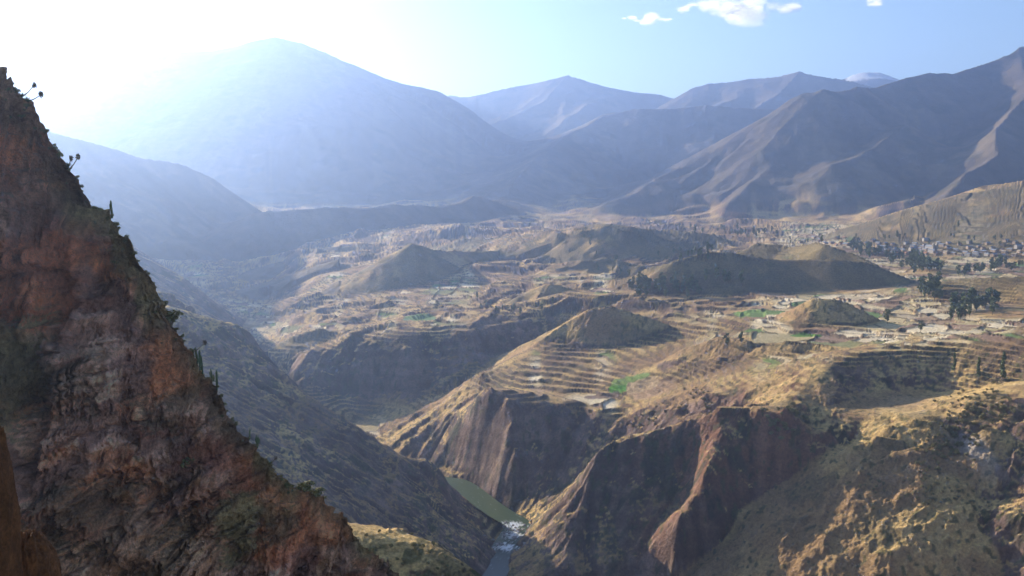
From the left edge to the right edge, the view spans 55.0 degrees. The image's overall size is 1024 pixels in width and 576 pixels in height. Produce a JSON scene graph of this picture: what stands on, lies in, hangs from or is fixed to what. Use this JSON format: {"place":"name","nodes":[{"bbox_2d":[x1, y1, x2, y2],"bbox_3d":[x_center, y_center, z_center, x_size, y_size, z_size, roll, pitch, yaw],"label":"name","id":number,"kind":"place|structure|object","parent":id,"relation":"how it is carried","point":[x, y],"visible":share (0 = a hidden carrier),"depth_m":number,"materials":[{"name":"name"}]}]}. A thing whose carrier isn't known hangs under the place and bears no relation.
{"place":"outdoors","nodes":[
{"label":"outdoors","id":0,"kind":"place"},
{"bbox_2d":[0,426,22,575],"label":"rock outcrop","id":1,"kind":"object","parent":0,"point":[10,541],"visible":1,"depth_m":27.27,"materials":[{"name":"brown stone"}]},
{"bbox_2d":[21,529,61,575],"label":"rock outcrop","id":2,"kind":"object","parent":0,"point":[39,554],"visible":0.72,"depth_m":33.08,"materials":[{"name":"brown stone"}]},
{"bbox_2d":[47,132,261,259],"bbox_3d":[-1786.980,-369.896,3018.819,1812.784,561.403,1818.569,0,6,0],"label":"hill","id":3,"kind":"structure","parent":0,"point":[164,209],"depth_m":3291.23,"materials":[{"name":"grey stone"}]},
{"bbox_2d":[0,66,398,575],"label":"rock crag","id":4,"kind":"structure","parent":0,"point":[112,409],"depth_m":144.60,"materials":[{"name":"brown stone"}]},
{"bbox_2d":[19,82,36,97],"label":"flowering agave","id":5,"kind":"object","parent":4,"relation":"on","point":[34,85],"visible":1,"depth_m":127.33,"materials":[{"name":"plant"}]},
{"bbox_2d":[23,91,43,101],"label":"flowering agave","id":6,"kind":"object","parent":4,"relation":"on","point":[40,94],"visible":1,"depth_m":127.65,"materials":[{"name":"plant"}]},
{"bbox_2d":[55,151,62,158],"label":"crag bush","id":7,"kind":"object","parent":4,"relation":"on","point":[59,154],"visible":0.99,"depth_m":135.85,"materials":[{"name":"green plant"}]},
{"bbox_2d":[64,156,73,166],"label":"flowering agave","id":8,"kind":"object","parent":4,"relation":"on","point":[71,158],"visible":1,"depth_m":137.45,"materials":[{"name":"green plant"}]},
{"bbox_2d":[63,153,79,169],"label":"flowering agave","id":9,"kind":"object","parent":4,"relation":"on","point":[77,156],"visible":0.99,"depth_m":137.98,"materials":[{"name":"green plant"}]},
{"bbox_2d":[109,200,112,217],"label":"column cactus","id":10,"kind":"object","parent":4,"relation":"on","point":[110,207],"depth_m":140.39,"materials":[{"name":"green plant"}]},
{"bbox_2d":[165,310,183,326],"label":"crag bush","id":11,"kind":"object","parent":4,"relation":"on","point":[175,314],"visible":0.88,"depth_m":161.80,"materials":[{"name":"green plant"}]},
{"bbox_2d":[180,457,194,467],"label":"crag bush","id":12,"kind":"object","parent":4,"relation":"on","point":[184,461],"visible":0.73,"depth_m":159.50,"materials":[{"name":"green plant"}]},
{"bbox_2d":[196,350,200,369],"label":"column cactus","id":13,"kind":"object","parent":4,"relation":"on","point":[198,356],"depth_m":159.68,"materials":[{"name":"green plant"}]},
{"bbox_2d":[190,340,206,352],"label":"flowering agave","id":14,"kind":"object","parent":4,"relation":"on","point":[204,342],"visible":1,"depth_m":161.54,"materials":[{"name":"plant"}]},
{"bbox_2d":[213,370,217,389],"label":"column cactus","id":15,"kind":"object","parent":4,"relation":"on","point":[216,377],"depth_m":164.23,"materials":[{"name":"green plant"}]},
{"bbox_2d":[297,480,314,491],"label":"crag bush","id":16,"kind":"object","parent":4,"relation":"on","point":[305,486],"visible":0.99,"depth_m":181.24,"materials":[{"name":"green plant"}]},
{"bbox_2d":[310,487,325,497],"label":"crag bush","id":17,"kind":"object","parent":4,"relation":"on","point":[316,492],"visible":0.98,"depth_m":183.41,"materials":[{"name":"green plant"}]},
{"bbox_2d":[6,37,561,301],"bbox_3d":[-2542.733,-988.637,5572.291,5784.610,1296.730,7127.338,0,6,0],"label":"mountain","id":18,"kind":"structure","parent":0,"point":[204,112],"depth_m":6045.81,"materials":[{"name":"grey stone"}]},
{"bbox_2d":[445,477,529,575],"bbox_3d":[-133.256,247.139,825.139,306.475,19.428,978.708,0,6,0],"label":"river","id":19,"kind":"structure","parent":0,"point":[479,498],"depth_m":983.59,"materials":[{"name":"liquid"}]},
{"bbox_2d":[0,0,1023,97],"label":"sky","id":20,"kind":"structure","parent":0,"point":[460,48],"materials":[{"name":"blue"}]},
{"bbox_2d":[450,75,673,140],"bbox_3d":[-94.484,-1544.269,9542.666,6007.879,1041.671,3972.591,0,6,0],"label":"mountain","id":21,"kind":"structure","parent":0,"point":[544,109],"depth_m":9187.10,"materials":[{"name":"grey stone"}]},
{"bbox_2d":[358,105,773,203],"bbox_3d":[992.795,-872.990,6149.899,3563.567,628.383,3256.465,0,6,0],"label":"mountain","id":22,"kind":"structure","parent":0,"point":[617,148],"depth_m":6143.93,"materials":[{"name":"grey stone"}]},
{"bbox_2d":[133,98,1023,575],"bbox_3d":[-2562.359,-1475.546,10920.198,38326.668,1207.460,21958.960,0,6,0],"label":"valley ground","id":23,"kind":"structure","parent":0,"point":[403,392],"depth_m":1108.29,"materials":[{"name":"brown soil"}]},
{"bbox_2d":[636,283,642,295],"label":"eucalyptus tree","id":24,"kind":"object","parent":23,"relation":"on","point":[639,287],"visible":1,"depth_m":1543.54,"materials":[{"name":"green plant"}]},
{"bbox_2d":[638,278,644,287],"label":"eucalyptus tree","id":25,"kind":"object","parent":23,"relation":"on","point":[642,282],"visible":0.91,"depth_m":1701.10,"materials":[{"name":"green plant"}]},
{"bbox_2d":[642,284,649,296],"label":"eucalyptus tree","id":26,"kind":"object","parent":23,"relation":"on","point":[645,288],"visible":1,"depth_m":1589.06,"materials":[{"name":"green plant"}]},
{"bbox_2d":[653,278,658,288],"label":"eucalyptus tree","id":27,"kind":"object","parent":23,"relation":"on","point":[655,282],"visible":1,"depth_m":1683.77,"materials":[{"name":"green plant"}]},
{"bbox_2d":[657,278,662,293],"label":"eucalyptus tree","id":28,"kind":"object","parent":23,"relation":"on","point":[658,284],"visible":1,"depth_m":1671.66,"materials":[{"name":"green plant"}]},
{"bbox_2d":[663,287,668,297],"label":"eucalyptus tree","id":29,"kind":"object","parent":23,"relation":"on","point":[666,291],"visible":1,"depth_m":1629.02,"materials":[{"name":"green plant"}]},
{"bbox_2d":[723,333,729,342],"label":"eucalyptus tree","id":30,"kind":"object","parent":23,"relation":"on","point":[727,338],"visible":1,"depth_m":1149.45,"materials":[{"name":"green plant"}]},
{"bbox_2d":[738,269,744,285],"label":"eucalyptus tree","id":31,"kind":"object","parent":23,"relation":"on","point":[740,275],"visible":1,"depth_m":1672.02,"materials":[{"name":"green plant"}]},
{"bbox_2d":[738,331,744,341],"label":"eucalyptus tree","id":32,"kind":"object","parent":23,"relation":"on","point":[740,336],"visible":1,"depth_m":1140.60,"materials":[{"name":"green plant"}]},
{"bbox_2d":[866,246,871,256],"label":"eucalyptus tree","id":33,"kind":"object","parent":23,"relation":"on","point":[868,252],"visible":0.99,"depth_m":2196.31,"materials":[{"name":"green plant"}]},
{"bbox_2d":[883,309,892,320],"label":"eucalyptus tree","id":34,"kind":"object","parent":23,"relation":"on","point":[886,316],"visible":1,"depth_m":1248.36,"materials":[{"name":"green plant"}]},
{"bbox_2d":[909,257,915,266],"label":"eucalyptus tree","id":35,"kind":"object","parent":23,"relation":"on","point":[912,261],"visible":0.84,"depth_m":1980.15,"materials":[{"name":"green plant"}]},
{"bbox_2d":[916,256,920,269],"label":"eucalyptus tree","id":36,"kind":"object","parent":23,"relation":"on","point":[918,260],"visible":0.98,"depth_m":1951.73,"materials":[{"name":"green plant"}]},
{"bbox_2d":[917,276,926,293],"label":"eucalyptus tree","id":37,"kind":"object","parent":23,"relation":"on","point":[921,281],"visible":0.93,"depth_m":1470.34,"materials":[{"name":"green plant"}]},
{"bbox_2d":[918,321,925,331],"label":"eucalyptus tree","id":38,"kind":"object","parent":23,"relation":"on","point":[921,325],"visible":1,"depth_m":1154.92,"materials":[{"name":"green plant"}]},
{"bbox_2d":[921,284,926,298],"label":"eucalyptus tree","id":39,"kind":"object","parent":23,"relation":"on","point":[924,289],"visible":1,"depth_m":1449.03,"materials":[{"name":"green plant"}]},
{"bbox_2d":[924,256,929,268],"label":"eucalyptus tree","id":40,"kind":"object","parent":23,"relation":"on","point":[926,260],"visible":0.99,"depth_m":1919.15,"materials":[{"name":"green plant"}]},
{"bbox_2d":[925,273,932,281],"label":"eucalyptus tree","id":41,"kind":"object","parent":23,"relation":"on","point":[929,276],"visible":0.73,"depth_m":1500.16,"materials":[{"name":"green plant"}]},
{"bbox_2d":[926,284,932,297],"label":"eucalyptus tree","id":42,"kind":"object","parent":23,"relation":"on","point":[928,290],"visible":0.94,"depth_m":1457.97,"materials":[{"name":"green plant"}]},
{"bbox_2d":[927,261,933,272],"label":"eucalyptus tree","id":43,"kind":"object","parent":23,"relation":"on","point":[930,265],"visible":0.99,"depth_m":1910.23,"materials":[{"name":"green plant"}]},
{"bbox_2d":[925,243,937,249],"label":"village church","id":44,"kind":"structure","parent":23,"relation":"on","point":[933,246],"depth_m":2264.97,"materials":[{"name":"paint"}]},
{"bbox_2d":[927,249,935,252],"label":"village house","id":45,"kind":"structure","parent":23,"relation":"on","point":[931,250],"depth_m":2249.54,"materials":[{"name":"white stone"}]},
{"bbox_2d":[930,287,937,299],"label":"eucalyptus tree","id":46,"kind":"object","parent":23,"relation":"on","point":[934,294],"visible":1,"depth_m":1437.75,"materials":[{"name":"green plant"}]},
{"bbox_2d":[930,276,939,286],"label":"eucalyptus tree","id":47,"kind":"object","parent":23,"relation":"on","point":[935,282],"visible":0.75,"depth_m":1464.44,"materials":[{"name":"green plant"}]},
{"bbox_2d":[936,271,942,286],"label":"eucalyptus tree","id":48,"kind":"object","parent":23,"relation":"on","point":[937,275],"visible":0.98,"depth_m":1473.42,"materials":[{"name":"green plant"}]},
{"bbox_2d":[936,286,943,298],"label":"eucalyptus tree","id":49,"kind":"object","parent":23,"relation":"on","point":[940,292],"visible":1,"depth_m":1429.39,"materials":[{"name":"green plant"}]},
{"bbox_2d":[939,260,944,269],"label":"eucalyptus tree","id":50,"kind":"object","parent":23,"relation":"on","point":[941,264],"visible":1,"depth_m":1913.48,"materials":[{"name":"green plant"}]},
{"bbox_2d":[948,306,954,318],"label":"eucalyptus tree","id":51,"kind":"object","parent":23,"relation":"on","point":[951,314],"visible":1,"depth_m":1275.31,"materials":[{"name":"green plant"}]},
{"bbox_2d":[948,292,958,306],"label":"eucalyptus tree","id":52,"kind":"object","parent":23,"relation":"on","point":[953,297],"visible":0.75,"depth_m":1337.35,"materials":[{"name":"green plant"}]},
{"bbox_2d":[951,352,956,370],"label":"poplar tree","id":53,"kind":"object","parent":23,"relation":"on","point":[954,363],"visible":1,"depth_m":955.41,"materials":[{"name":"green plant"}]},
{"bbox_2d":[956,265,961,275],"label":"eucalyptus tree","id":54,"kind":"object","parent":23,"relation":"on","point":[958,269],"visible":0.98,"depth_m":1822.50,"materials":[{"name":"green plant"}]},
{"bbox_2d":[956,303,962,319],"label":"eucalyptus tree","id":55,"kind":"object","parent":23,"relation":"on","point":[958,308],"visible":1,"depth_m":1264.86,"materials":[{"name":"green plant"}]},
{"bbox_2d":[961,304,967,315],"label":"eucalyptus tree","id":56,"kind":"object","parent":23,"relation":"on","point":[965,312],"visible":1,"depth_m":1264.73,"materials":[{"name":"green plant"}]},
{"bbox_2d":[960,296,969,306],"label":"eucalyptus tree","id":57,"kind":"object","parent":23,"relation":"on","point":[964,299],"visible":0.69,"depth_m":1317.61,"materials":[{"name":"green plant"}]},
{"bbox_2d":[965,287,973,298],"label":"eucalyptus tree","id":58,"kind":"object","parent":23,"relation":"on","point":[968,292],"visible":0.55,"depth_m":1363.65,"materials":[{"name":"green plant"}]},
{"bbox_2d":[968,304,972,314],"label":"eucalyptus tree","id":59,"kind":"object","parent":23,"relation":"on","point":[969,309],"visible":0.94,"depth_m":1285.23,"materials":[{"name":"green plant"}]},
{"bbox_2d":[970,286,976,303],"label":"eucalyptus tree","id":60,"kind":"object","parent":23,"relation":"on","point":[974,290],"visible":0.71,"depth_m":1361.42,"materials":[{"name":"green plant"}]},
{"bbox_2d":[971,298,979,308],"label":"eucalyptus tree","id":61,"kind":"object","parent":23,"relation":"on","point":[976,303],"visible":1,"depth_m":1321.35,"materials":[{"name":"green plant"}]},
{"bbox_2d":[976,357,981,376],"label":"poplar tree","id":62,"kind":"object","parent":23,"relation":"on","point":[978,369],"visible":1,"depth_m":934.39,"materials":[{"name":"green plant"}]},
{"bbox_2d":[980,295,989,308],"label":"eucalyptus tree","id":63,"kind":"object","parent":23,"relation":"on","point":[984,302],"visible":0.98,"depth_m":1347.57,"materials":[{"name":"green plant"}]},
{"bbox_2d":[985,287,992,304],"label":"eucalyptus tree","id":64,"kind":"object","parent":23,"relation":"on","point":[989,292],"visible":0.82,"depth_m":1348.40,"materials":[{"name":"green plant"}]},
{"bbox_2d":[989,301,998,314],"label":"eucalyptus tree","id":65,"kind":"object","parent":23,"relation":"on","point":[992,306],"visible":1,"depth_m":1280.69,"materials":[{"name":"green plant"}]},
{"bbox_2d":[992,289,999,302],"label":"eucalyptus tree","id":66,"kind":"object","parent":23,"relation":"on","point":[995,292],"visible":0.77,"depth_m":1344.75,"materials":[{"name":"green plant"}]},
{"bbox_2d":[994,258,1000,269],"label":"eucalyptus tree","id":67,"kind":"object","parent":23,"relation":"on","point":[997,262],"visible":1,"depth_m":1883.37,"materials":[{"name":"green plant"}]},
{"bbox_2d":[998,256,1003,265],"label":"eucalyptus tree","id":68,"kind":"object","parent":23,"relation":"on","point":[1000,259],"visible":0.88,"depth_m":1922.04,"materials":[{"name":"green plant"}]},
{"bbox_2d":[999,351,1006,380],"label":"poplar tree","id":69,"kind":"object","parent":23,"relation":"on","point":[1003,373],"visible":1,"depth_m":916.96,"materials":[{"name":"green plant"}]},
{"bbox_2d":[1014,244,1022,248],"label":"village house","id":70,"kind":"structure","parent":23,"relation":"on","point":[1017,246],"depth_m":2147.23,"materials":[{"name":"white paint"}]},
{"bbox_2d":[448,72,898,96],"bbox_3d":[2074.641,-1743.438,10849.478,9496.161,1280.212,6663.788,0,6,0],"label":"snow peak","id":71,"kind":"structure","parent":0,"point":[874,79],"depth_m":10708.02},
{"bbox_2d":[657,71,873,109],"bbox_3d":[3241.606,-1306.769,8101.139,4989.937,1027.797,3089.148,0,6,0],"label":"distant ridge","id":72,"kind":"structure","parent":0,"point":[774,93],"depth_m":8333.42,"materials":[{"name":"grey stone"}]},
{"bbox_2d":[562,180,1023,248],"bbox_3d":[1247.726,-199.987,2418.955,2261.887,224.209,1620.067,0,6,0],"label":"terraced hill","id":73,"kind":"structure","parent":0,"point":[984,212],"depth_m":2492.80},
{"bbox_2d":[589,47,1023,207],"bbox_3d":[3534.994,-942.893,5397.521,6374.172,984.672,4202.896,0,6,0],"label":"mountain","id":74,"kind":"structure","parent":0,"point":[941,136],"depth_m":4567.04,"materials":[{"name":"grey stone"}]}
]}

